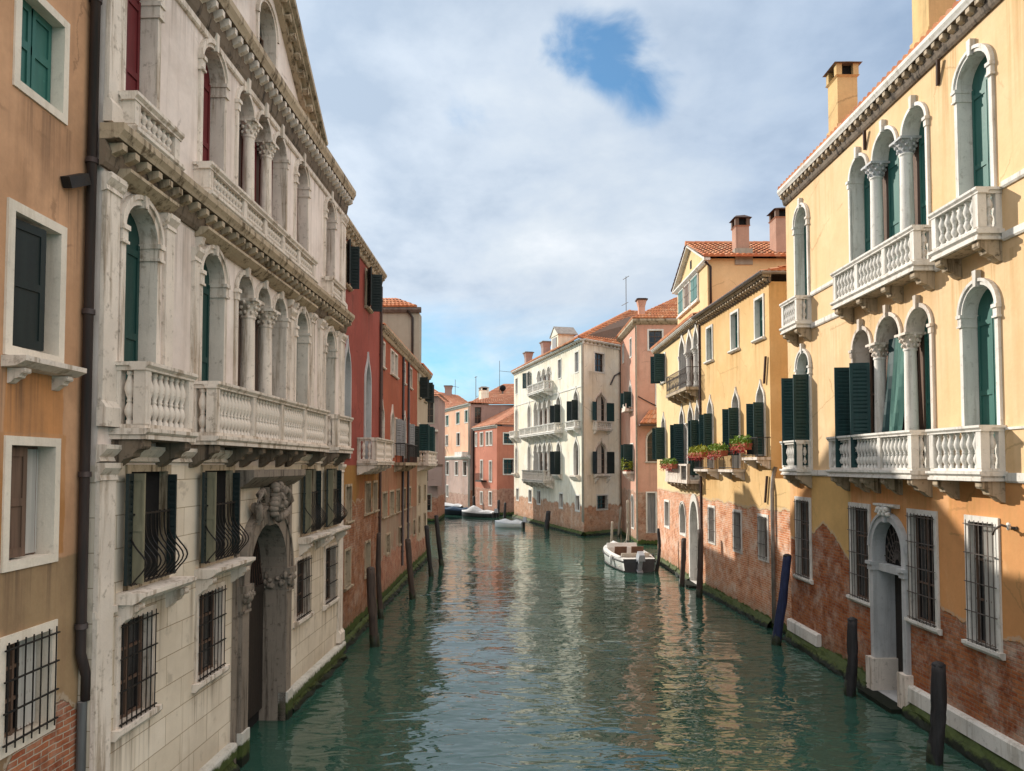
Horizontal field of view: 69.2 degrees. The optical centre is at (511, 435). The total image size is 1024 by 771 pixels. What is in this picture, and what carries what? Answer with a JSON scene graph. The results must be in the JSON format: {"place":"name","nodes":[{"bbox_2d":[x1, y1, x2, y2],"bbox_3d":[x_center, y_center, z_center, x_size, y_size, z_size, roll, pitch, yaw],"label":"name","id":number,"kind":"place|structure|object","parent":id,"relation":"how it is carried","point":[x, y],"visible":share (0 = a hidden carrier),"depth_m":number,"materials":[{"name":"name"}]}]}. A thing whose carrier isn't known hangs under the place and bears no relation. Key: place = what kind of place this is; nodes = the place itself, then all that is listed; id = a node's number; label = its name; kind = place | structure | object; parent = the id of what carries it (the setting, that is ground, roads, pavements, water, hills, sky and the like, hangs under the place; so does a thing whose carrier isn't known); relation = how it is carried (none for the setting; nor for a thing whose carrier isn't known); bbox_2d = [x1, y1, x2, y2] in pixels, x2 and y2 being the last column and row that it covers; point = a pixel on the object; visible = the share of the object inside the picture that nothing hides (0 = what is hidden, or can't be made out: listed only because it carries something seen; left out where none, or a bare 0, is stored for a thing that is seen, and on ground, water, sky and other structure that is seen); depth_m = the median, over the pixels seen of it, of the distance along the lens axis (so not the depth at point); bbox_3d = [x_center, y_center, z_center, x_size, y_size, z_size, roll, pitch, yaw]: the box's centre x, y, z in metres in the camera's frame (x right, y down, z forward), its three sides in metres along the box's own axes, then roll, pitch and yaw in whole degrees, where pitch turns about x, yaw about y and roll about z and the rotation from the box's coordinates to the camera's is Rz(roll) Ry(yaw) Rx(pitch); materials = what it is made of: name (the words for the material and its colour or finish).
{"place":"outdoors","nodes":[
{"label":"outdoors","id":0,"kind":"place"},
{"bbox_2d":[434,385,466,407],"bbox_3d":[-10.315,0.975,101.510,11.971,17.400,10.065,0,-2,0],"label":"roof","id":1,"kind":"structure","parent":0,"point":[451,398],"depth_m":100.37,"materials":[{"name":"tile"}]},
{"bbox_2d":[471,361,513,405],"bbox_3d":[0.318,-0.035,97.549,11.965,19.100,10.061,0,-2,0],"label":"roof","id":2,"kind":"structure","parent":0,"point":[505,389],"depth_m":95.50,"materials":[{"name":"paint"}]},
{"bbox_2d":[240,515,985,770],"bbox_3d":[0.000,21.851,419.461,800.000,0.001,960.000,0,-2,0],"label":"canal water","id":3,"kind":"structure","parent":0,"point":[532,647],"depth_m":16.72,"materials":[{"name":"green liquid"}]},
{"bbox_2d":[0,0,102,770],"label":"brown house","id":4,"kind":"structure","parent":3,"relation":"on","point":[49,79],"depth_m":7.87,"materials":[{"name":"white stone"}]},
{"bbox_2d":[0,435,60,572],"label":"window","id":5,"kind":"structure","parent":4,"relation":"in","point":[31,465],"depth_m":7.76,"materials":[{"name":"white stone"}]},
{"bbox_2d":[0,619,60,759],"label":"grilled window","id":6,"kind":"structure","parent":4,"relation":"in","point":[28,657],"depth_m":7.62,"materials":[{"name":"white stone"}]},
{"bbox_2d":[3,197,66,362],"bbox_3d":[-5.008,-1.530,7.638,0.265,1.530,0.940,0,-2,0],"label":"window","id":7,"kind":"structure","parent":4,"relation":"in","point":[36,244],"depth_m":7.62,"materials":[{"name":"white stone"}]},
{"bbox_2d":[12,0,69,125],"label":"window","id":8,"kind":"structure","parent":4,"relation":"in","point":[41,37],"depth_m":7.90,"materials":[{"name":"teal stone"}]},
{"bbox_2d":[77,0,355,770],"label":"white palace","id":9,"kind":"structure","parent":3,"relation":"on","point":[221,422],"depth_m":11.37,"materials":[{"name":"stone"}]},
{"bbox_2d":[111,603,162,741],"bbox_3d":[-4.744,2.913,9.291,0.260,1.445,1.030,0,-2,2],"label":"grilled window","id":10,"kind":"structure","parent":9,"relation":"in","point":[135,672],"depth_m":9.37,"materials":[{"name":"stone"}]},
{"bbox_2d":[117,194,165,423],"bbox_3d":[-4.812,-1.620,9.375,0.370,3.110,1.020,0,-2,2],"label":"window","id":11,"kind":"structure","parent":9,"relation":"in","point":[142,239],"depth_m":9.71,"materials":[{"name":"stone"}]},
{"bbox_2d":[123,0,165,110],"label":"window","id":12,"kind":"structure","parent":9,"relation":"in","point":[144,19],"depth_m":9.78,"materials":[{"name":"stone"}]},
{"bbox_2d":[123,465,187,590],"bbox_3d":[-4.626,1.163,9.521,0.388,1.580,1.274,0,-2,2],"label":"mezzanine window","id":13,"kind":"structure","parent":9,"relation":"in","point":[150,506],"depth_m":9.63,"materials":[{"name":"metal"}]},
{"bbox_2d":[191,581,229,692],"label":"grilled window","id":14,"kind":"structure","parent":9,"relation":"in","point":[210,606],"depth_m":11.54,"materials":[{"name":"stone"}]},
{"bbox_2d":[197,33,230,172],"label":"window","id":15,"kind":"structure","parent":9,"relation":"in","point":[214,87],"depth_m":11.87,"materials":[{"name":"stone"}]},
{"bbox_2d":[198,245,230,431],"bbox_3d":[-4.752,-1.535,11.482,0.370,3.110,1.040,0,-2,2],"label":"window","id":16,"kind":"structure","parent":9,"relation":"in","point":[214,283],"depth_m":11.85,"materials":[{"name":"stone"}]},
{"bbox_2d":[199,465,248,567],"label":"mezzanine window","id":17,"kind":"structure","parent":9,"relation":"in","point":[219,538],"depth_m":11.70,"materials":[{"name":"stone"}]},
{"bbox_2d":[256,0,279,68],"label":"gable window","id":18,"kind":"structure","parent":9,"relation":"in","point":[267,30],"depth_m":14.27,"materials":[{"name":"stone"}]},
{"bbox_2d":[293,153,311,251],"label":"window","id":19,"kind":"structure","parent":9,"relation":"in","point":[302,181],"depth_m":16.31,"materials":[{"name":"stone"}]},
{"bbox_2d":[294,306,311,404],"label":"window","id":20,"kind":"structure","parent":9,"relation":"in","point":[302,325],"depth_m":16.28,"materials":[{"name":"stone"}]},
{"bbox_2d":[293,552,313,627],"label":"grilled window","id":21,"kind":"structure","parent":9,"relation":"in","point":[302,606],"depth_m":16.12,"materials":[{"name":"stone"}]},
{"bbox_2d":[300,465,327,536],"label":"mezzanine window","id":22,"kind":"structure","parent":9,"relation":"in","point":[311,512],"depth_m":16.10,"materials":[{"name":"stone"}]},
{"bbox_2d":[323,326,337,444],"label":"window","id":23,"kind":"structure","parent":9,"relation":"in","point":[330,346],"depth_m":18.49,"materials":[{"name":"stone"}]},
{"bbox_2d":[323,191,337,276],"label":"window","id":24,"kind":"structure","parent":9,"relation":"in","point":[330,212],"depth_m":18.53,"materials":[{"name":"stone"}]},
{"bbox_2d":[322,541,339,610],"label":"grilled window","id":25,"kind":"structure","parent":9,"relation":"in","point":[330,598],"depth_m":18.30,"materials":[{"name":"stone"}]},
{"bbox_2d":[324,465,347,529],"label":"mezzanine window","id":26,"kind":"structure","parent":9,"relation":"in","point":[332,476],"depth_m":17.91,"materials":[{"name":"stone"}]},
{"bbox_2d":[343,215,394,653],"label":"red house","id":27,"kind":"structure","parent":3,"relation":"on","point":[368,461],"depth_m":22.82,"materials":[{"name":"paint"}]},
{"bbox_2d":[344,336,351,457],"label":"window","id":28,"kind":"structure","parent":27,"relation":"in","point":[348,369],"depth_m":21.22,"materials":[{"name":"grey stone"}]},
{"bbox_2d":[343,546,353,591],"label":"window","id":29,"kind":"structure","parent":27,"relation":"in","point":[347,552],"depth_m":21.30,"materials":[{"name":"stone"}]},
{"bbox_2d":[344,484,354,524],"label":"window","id":30,"kind":"structure","parent":27,"relation":"in","point":[348,487],"depth_m":21.43,"materials":[{"name":"stone"}]},
{"bbox_2d":[346,239,359,291],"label":"window","id":31,"kind":"structure","parent":27,"relation":"in","point":[352,252],"depth_m":21.13,"materials":[{"name":"wood"}]},
{"bbox_2d":[364,539,370,578],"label":"window","id":32,"kind":"structure","parent":27,"relation":"in","point":[367,560],"depth_m":24.26,"materials":[{"name":"stone"}]},
{"bbox_2d":[364,352,371,458],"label":"window","id":33,"kind":"structure","parent":27,"relation":"in","point":[367,376],"depth_m":24.26,"materials":[{"name":"grey stone"}]},
{"bbox_2d":[364,481,373,515],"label":"window","id":34,"kind":"structure","parent":27,"relation":"in","point":[367,483],"depth_m":24.33,"materials":[{"name":"stone"}]},
{"bbox_2d":[364,266,381,313],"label":"window","id":35,"kind":"structure","parent":27,"relation":"in","point":[373,282],"depth_m":24.23,"materials":[{"name":"wood"}]},
{"bbox_2d":[372,480,379,513],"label":"window","id":36,"kind":"structure","parent":27,"relation":"in","point":[375,509],"depth_m":25.53,"materials":[{"name":"stone"}]},
{"bbox_2d":[366,566,379,646],"bbox_3d":[-3.819,5.341,20.559,0.443,3.402,0.334,0,-2,-11],"label":"mooring pole","id":37,"kind":"object","parent":3,"relation":"in","point":[374,639],"visible":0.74,"depth_m":20.46,"materials":[{"name":"brown wood"}]},
{"bbox_2d":[375,533,383,618],"bbox_3d":[-4.304,5.181,24.220,0.318,4.003,0.231,1,-2,-14],"label":"mooring pole","id":38,"kind":"object","parent":3,"relation":"in","point":[378,581],"visible":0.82,"depth_m":24.15,"materials":[{"name":"brown wood"}]},
{"bbox_2d":[378,323,421,608],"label":"orange house","id":39,"kind":"structure","parent":3,"relation":"on","point":[401,365],"depth_m":30.00,"materials":[{"name":"paint"}]},
{"bbox_2d":[390,404,394,457],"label":"window","id":40,"kind":"structure","parent":39,"relation":"in","point":[392,421],"depth_m":29.05,"materials":[{"name":"stone"}]},
{"bbox_2d":[394,417,401,455],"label":"window","id":41,"kind":"structure","parent":39,"relation":"in","point":[398,422],"depth_m":29.57,"materials":[{"name":"stone"}]},
{"bbox_2d":[405,538,415,599],"bbox_3d":[-3.756,5.597,27.797,0.534,3.474,0.313,0,-2,0],"label":"mooring pole","id":42,"kind":"object","parent":3,"relation":"in","point":[412,594],"visible":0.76,"depth_m":27.72,"materials":[{"name":"brown wood"}]},
{"bbox_2d":[416,363,437,566],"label":"beige house","id":43,"kind":"structure","parent":3,"relation":"on","point":[426,459],"depth_m":37.79,"materials":[{"name":"paint"}]},
{"bbox_2d":[383,298,421,382],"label":"block","id":44,"kind":"structure","parent":43,"relation":"on","point":[402,320],"depth_m":36.99,"materials":[{"name":"paint"}]},
{"bbox_2d":[418,377,428,399],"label":"window","id":45,"kind":"structure","parent":43,"relation":"in","point":[423,387],"depth_m":37.01,"materials":[{"name":"wood"}]},
{"bbox_2d":[418,423,429,455],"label":"window","id":46,"kind":"structure","parent":43,"relation":"in","point":[424,429],"depth_m":36.82,"materials":[{"name":"wood"}]},
{"bbox_2d":[424,525,433,576],"bbox_3d":[-3.675,5.798,33.396,0.568,3.522,0.290,0,-2,0],"label":"mooring pole","id":47,"kind":"object","parent":3,"relation":"in","point":[428,551],"visible":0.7,"depth_m":33.32,"materials":[{"name":"brown wood"}]},
{"bbox_2d":[427,389,448,521],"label":"shaded house","id":48,"kind":"structure","parent":3,"relation":"on","point":[436,477],"depth_m":66.15,"materials":[{"name":"grey paint"}]},
{"bbox_2d":[434,515,443,565],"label":"mooring pole","id":49,"kind":"object","parent":3,"relation":"in","point":[439,545],"visible":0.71,"depth_m":37.01,"materials":[{"name":"brown wood"}]},
{"bbox_2d":[445,377,513,507],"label":"salmon house","id":50,"kind":"structure","parent":3,"relation":"on","point":[461,419],"depth_m":83.91,"materials":[{"name":"paint"}]},
{"bbox_2d":[462,505,497,517],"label":"moored boat","id":51,"kind":"object","parent":3,"relation":"on","point":[473,511],"visible":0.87,"depth_m":71.44,"materials":[{"name":"grey plastic"}]},
{"bbox_2d":[471,405,513,515],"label":"coral house","id":52,"kind":"structure","parent":3,"relation":"on","point":[493,462],"depth_m":74.93,"materials":[{"name":"pink paint"}]},
{"bbox_2d":[503,458,513,474],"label":"window","id":53,"kind":"structure","parent":52,"relation":"in","point":[508,463],"depth_m":74.67,"materials":[{"name":"white stone"}]},
{"bbox_2d":[495,517,526,527],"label":"moored boat","id":54,"kind":"object","parent":3,"relation":"on","point":[505,523],"visible":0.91,"depth_m":59.53,"materials":[{"name":"grey plastic"}]},
{"bbox_2d":[509,276,665,535],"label":"cream palace","id":55,"kind":"structure","parent":3,"relation":"on","point":[565,436],"depth_m":55.94,"materials":[{"name":"beige paint"}]},
{"bbox_2d":[550,391,560,424],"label":"window","id":56,"kind":"structure","parent":55,"relation":"in","point":[555,410],"depth_m":57.83,"materials":[{"name":"wood"}]},
{"bbox_2d":[550,438,561,473],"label":"window","id":57,"kind":"structure","parent":55,"relation":"in","point":[555,456],"depth_m":57.68,"materials":[{"name":"wood"}]},
{"bbox_2d":[567,386,578,420],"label":"window","id":58,"kind":"structure","parent":55,"relation":"in","point":[572,406],"depth_m":54.01,"materials":[{"name":"wood"}]},
{"bbox_2d":[573,436,578,474],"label":"window","id":59,"kind":"structure","parent":55,"relation":"in","point":[576,445],"depth_m":54.70,"materials":[{"name":"white stone"}]},
{"bbox_2d":[594,351,604,373],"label":"window","id":60,"kind":"structure","parent":55,"relation":"in","point":[599,357],"depth_m":54.61,"materials":[{"name":"white stone"}]},
{"bbox_2d":[596,494,607,510],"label":"window","id":61,"kind":"structure","parent":55,"relation":"in","point":[601,499],"depth_m":54.33,"materials":[{"name":"white stone"}]},
{"bbox_2d":[593,389,613,420],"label":"window","id":62,"kind":"structure","parent":55,"relation":"in","point":[602,410],"depth_m":54.70,"materials":[{"name":"wood"}]},
{"bbox_2d":[593,438,614,473],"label":"window","id":63,"kind":"structure","parent":55,"relation":"in","point":[603,460],"depth_m":54.56,"materials":[{"name":"wood"}]},
{"bbox_2d":[602,541,655,572],"bbox_3d":[5.766,6.147,37.370,2.245,1.317,6.495,0,-2,-4],"label":"motorboat","id":64,"kind":"object","parent":3,"relation":"on","point":[628,557],"visible":0.94,"depth_m":35.42,"materials":[{"name":"white plastic"}]},
{"bbox_2d":[616,297,677,543],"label":"pink house","id":65,"kind":"structure","parent":3,"relation":"on","point":[639,335],"depth_m":47.46,"materials":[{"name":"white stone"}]},
{"bbox_2d":[621,380,631,407],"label":"window","id":66,"kind":"structure","parent":65,"relation":"in","point":[626,397],"depth_m":49.29,"materials":[{"name":"wood"}]},
{"bbox_2d":[621,443,633,469],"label":"window","id":67,"kind":"structure","parent":65,"relation":"in","point":[627,450],"depth_m":48.75,"materials":[{"name":"wood"}]},
{"bbox_2d":[645,426,656,462],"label":"window","id":68,"kind":"structure","parent":65,"relation":"in","point":[649,435],"depth_m":47.39,"materials":[{"name":"stone"}]},
{"bbox_2d":[646,492,656,532],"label":"side door","id":69,"kind":"structure","parent":65,"relation":"in","point":[651,497],"depth_m":47.15,"materials":[{"name":"white stone"}]},
{"bbox_2d":[647,329,663,350],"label":"window","id":70,"kind":"structure","parent":65,"relation":"in","point":[653,335],"depth_m":47.67,"materials":[{"name":"white stone"}]},
{"bbox_2d":[678,538,685,586],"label":"mooring pole","id":71,"kind":"object","parent":3,"relation":"in","point":[683,564],"visible":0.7,"depth_m":30.51,"materials":[{"name":"brown wood"}]},
{"bbox_2d":[696,528,703,597],"bbox_3d":[7.081,5.429,28.057,0.340,3.819,0.288,-1,-2,15],"label":"mooring pole","id":72,"kind":"object","parent":3,"relation":"in","point":[699,589],"visible":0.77,"depth_m":27.98,"materials":[{"name":"brown wood"}]},
{"bbox_2d":[650,207,785,587],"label":"pale yellow house","id":73,"kind":"structure","parent":3,"relation":"on","point":[708,273],"depth_m":31.87,"materials":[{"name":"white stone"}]},
{"bbox_2d":[650,352,665,384],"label":"window","id":74,"kind":"structure","parent":73,"relation":"in","point":[657,362],"depth_m":37.16,"materials":[{"name":"green wood"}]},
{"bbox_2d":[652,412,665,459],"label":"window","id":75,"kind":"structure","parent":73,"relation":"in","point":[658,433],"depth_m":37.04,"materials":[{"name":"green wood"}]},
{"bbox_2d":[664,499,669,528],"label":"window","id":76,"kind":"structure","parent":73,"relation":"in","point":[666,502],"depth_m":37.21,"materials":[{"name":"white stone"}]},
{"bbox_2d":[659,458,677,471],"bbox_3d":[6.929,1.275,32.831,0.477,0.650,2.504,0,-2,0],"label":"flower box","id":77,"kind":"object","parent":73,"relation":"attached to","point":[666,464],"visible":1,"depth_m":32.26,"materials":[{"name":"ceramic"}]},
{"bbox_2d":[678,501,685,536],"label":"window","id":78,"kind":"structure","parent":73,"relation":"in","point":[682,509],"depth_m":33.80,"materials":[{"name":"white stone"}]},
{"bbox_2d":[689,494,699,583],"bbox_3d":[7.865,4.290,31.053,0.530,3.720,1.720,0,-2,0],"label":"water door","id":79,"kind":"structure","parent":73,"relation":"in","point":[694,511],"depth_m":31.72,"materials":[{"name":"white stone"}]},
{"bbox_2d":[691,265,791,633],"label":"golden house","id":80,"kind":"structure","parent":3,"relation":"on","point":[746,496],"depth_m":25.03,"materials":[{"name":"yellow paint"}]},
{"bbox_2d":[686,443,707,460],"bbox_3d":[7.190,0.658,28.708,0.485,0.699,1.892,0,-2,-3],"label":"flower box","id":81,"kind":"object","parent":80,"relation":"attached to","point":[699,452],"visible":0.98,"depth_m":28.37,"materials":[{"name":"ceramic"}]},
{"bbox_2d":[699,394,713,467],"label":"window","id":82,"kind":"structure","parent":80,"relation":"in","point":[706,420],"depth_m":28.57,"materials":[{"name":"green wood"}]},
{"bbox_2d":[703,324,713,364],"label":"window","id":83,"kind":"structure","parent":80,"relation":"in","point":[709,329],"depth_m":29.34,"materials":[{"name":"white stone"}]},
{"bbox_2d":[707,505,715,544],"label":"grilled window","id":84,"kind":"structure","parent":80,"relation":"in","point":[711,524],"depth_m":28.81,"materials":[{"name":"white stone"}]},
{"bbox_2d":[705,441,729,459],"bbox_3d":[7.284,0.553,26.387,0.475,0.671,1.617,0,-2,-3],"label":"flower box","id":85,"kind":"object","parent":80,"relation":"attached to","point":[719,449],"visible":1,"depth_m":26.07,"materials":[{"name":"ceramic"}]},
{"bbox_2d":[722,387,740,467],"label":"window","id":86,"kind":"structure","parent":80,"relation":"in","point":[731,422],"depth_m":25.96,"materials":[{"name":"green wood"}]},
{"bbox_2d":[727,308,739,353],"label":"window","id":87,"kind":"structure","parent":80,"relation":"in","point":[734,315],"depth_m":26.54,"materials":[{"name":"white stone"}]},
{"bbox_2d":[732,509,742,553],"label":"grilled window","id":88,"kind":"structure","parent":80,"relation":"in","point":[736,514],"depth_m":26.13,"materials":[{"name":"white stone"}]},
{"bbox_2d":[729,434,752,454],"bbox_3d":[7.443,0.275,24.119,0.477,0.670,1.463,0,-2,-3],"label":"flower box","id":89,"kind":"object","parent":80,"relation":"attached to","point":[746,444],"visible":1,"depth_m":23.84,"materials":[{"name":"ceramic"}]},
{"bbox_2d":[746,379,765,455],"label":"window","id":90,"kind":"structure","parent":80,"relation":"in","point":[755,412],"depth_m":23.48,"materials":[{"name":"wood"}]},
{"bbox_2d":[751,293,765,343],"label":"window","id":91,"kind":"structure","parent":80,"relation":"in","point":[758,302],"depth_m":24.23,"materials":[{"name":"white stone"}]},
{"bbox_2d":[756,513,768,562],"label":"grilled window","id":92,"kind":"structure","parent":80,"relation":"in","point":[762,519],"depth_m":23.85,"materials":[{"name":"white stone"}]},
{"bbox_2d":[771,554,791,644],"bbox_3d":[7.477,5.189,20.775,0.760,3.740,0.334,0,-2,0],"label":"mooring pole","id":93,"kind":"object","parent":3,"relation":"in","point":[777,635],"visible":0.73,"depth_m":20.68,"materials":[{"name":"blue paint"}]},
{"bbox_2d":[844,617,857,696],"bbox_3d":[7.354,5.418,16.160,0.383,2.894,0.301,-1,-2,17],"label":"mooring pole","id":94,"kind":"object","parent":3,"relation":"in","point":[850,681],"visible":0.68,"depth_m":16.08,"materials":[{"name":"brown wood"}]},
{"bbox_2d":[777,0,1023,770],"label":"yellow palace","id":95,"kind":"structure","parent":3,"relation":"on","point":[900,191],"depth_m":14.66,"materials":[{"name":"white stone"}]},
{"bbox_2d":[781,343,812,468],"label":"window","id":96,"kind":"structure","parent":95,"relation":"in","point":[796,392],"depth_m":20.01,"materials":[{"name":"wood"}]},
{"bbox_2d":[791,198,809,318],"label":"window","id":97,"kind":"structure","parent":95,"relation":"in","point":[800,222],"depth_m":20.95,"materials":[{"name":"white stone"}]},
{"bbox_2d":[793,496,813,584],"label":"grilled window","id":98,"kind":"structure","parent":95,"relation":"in","point":[802,505],"depth_m":20.58,"materials":[{"name":"white stone"}]},
{"bbox_2d":[846,502,870,607],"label":"grilled window","id":99,"kind":"structure","parent":95,"relation":"in","point":[859,514],"depth_m":17.29,"materials":[{"name":"white stone"}]},
{"bbox_2d":[865,503,913,708],"bbox_3d":[8.163,3.535,15.751,0.654,4.160,1.640,0,-2,0],"label":"water door","id":100,"kind":"structure","parent":95,"relation":"in","point":[888,666],"depth_m":16.21,"materials":[{"name":"grey stone"}]},
{"bbox_2d":[904,508,942,635],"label":"grilled window","id":101,"kind":"structure","parent":95,"relation":"in","point":[922,540],"depth_m":14.59,"materials":[{"name":"white stone"}]},
{"bbox_2d":[950,38,996,236],"bbox_3d":[8.150,-5.130,12.876,0.400,3.545,1.110,0,-2,0],"label":"window","id":102,"kind":"structure","parent":95,"relation":"in","point":[972,93],"depth_m":13.20,"materials":[{"name":"white stone"}]},
{"bbox_2d":[955,270,1004,471],"bbox_3d":[8.150,-1.118,12.715,0.400,3.455,1.110,0,-2,0],"label":"window","id":103,"kind":"structure","parent":95,"relation":"in","point":[978,316],"depth_m":13.06,"materials":[{"name":"white stone"}]},
{"bbox_2d":[961,514,1005,660],"bbox_3d":[8.065,2.535,12.658,0.230,2.310,1.040,0,-2,0],"label":"grilled window","id":104,"kind":"structure","parent":95,"relation":"in","point":[984,622],"depth_m":12.71,"materials":[{"name":"white stone"}]},
{"bbox_2d":[926,661,946,765],"bbox_3d":[7.112,5.270,12.479,0.438,2.899,0.323,0,-2,0],"label":"mooring pole","id":105,"kind":"object","parent":3,"relation":"in","point":[936,737],"visible":0.94,"depth_m":12.40,"materials":[{"name":"brown wood"}]},
{"bbox_2d":[296,0,958,404],"label":"sky","id":106,"kind":"structure","parent":0,"point":[508,164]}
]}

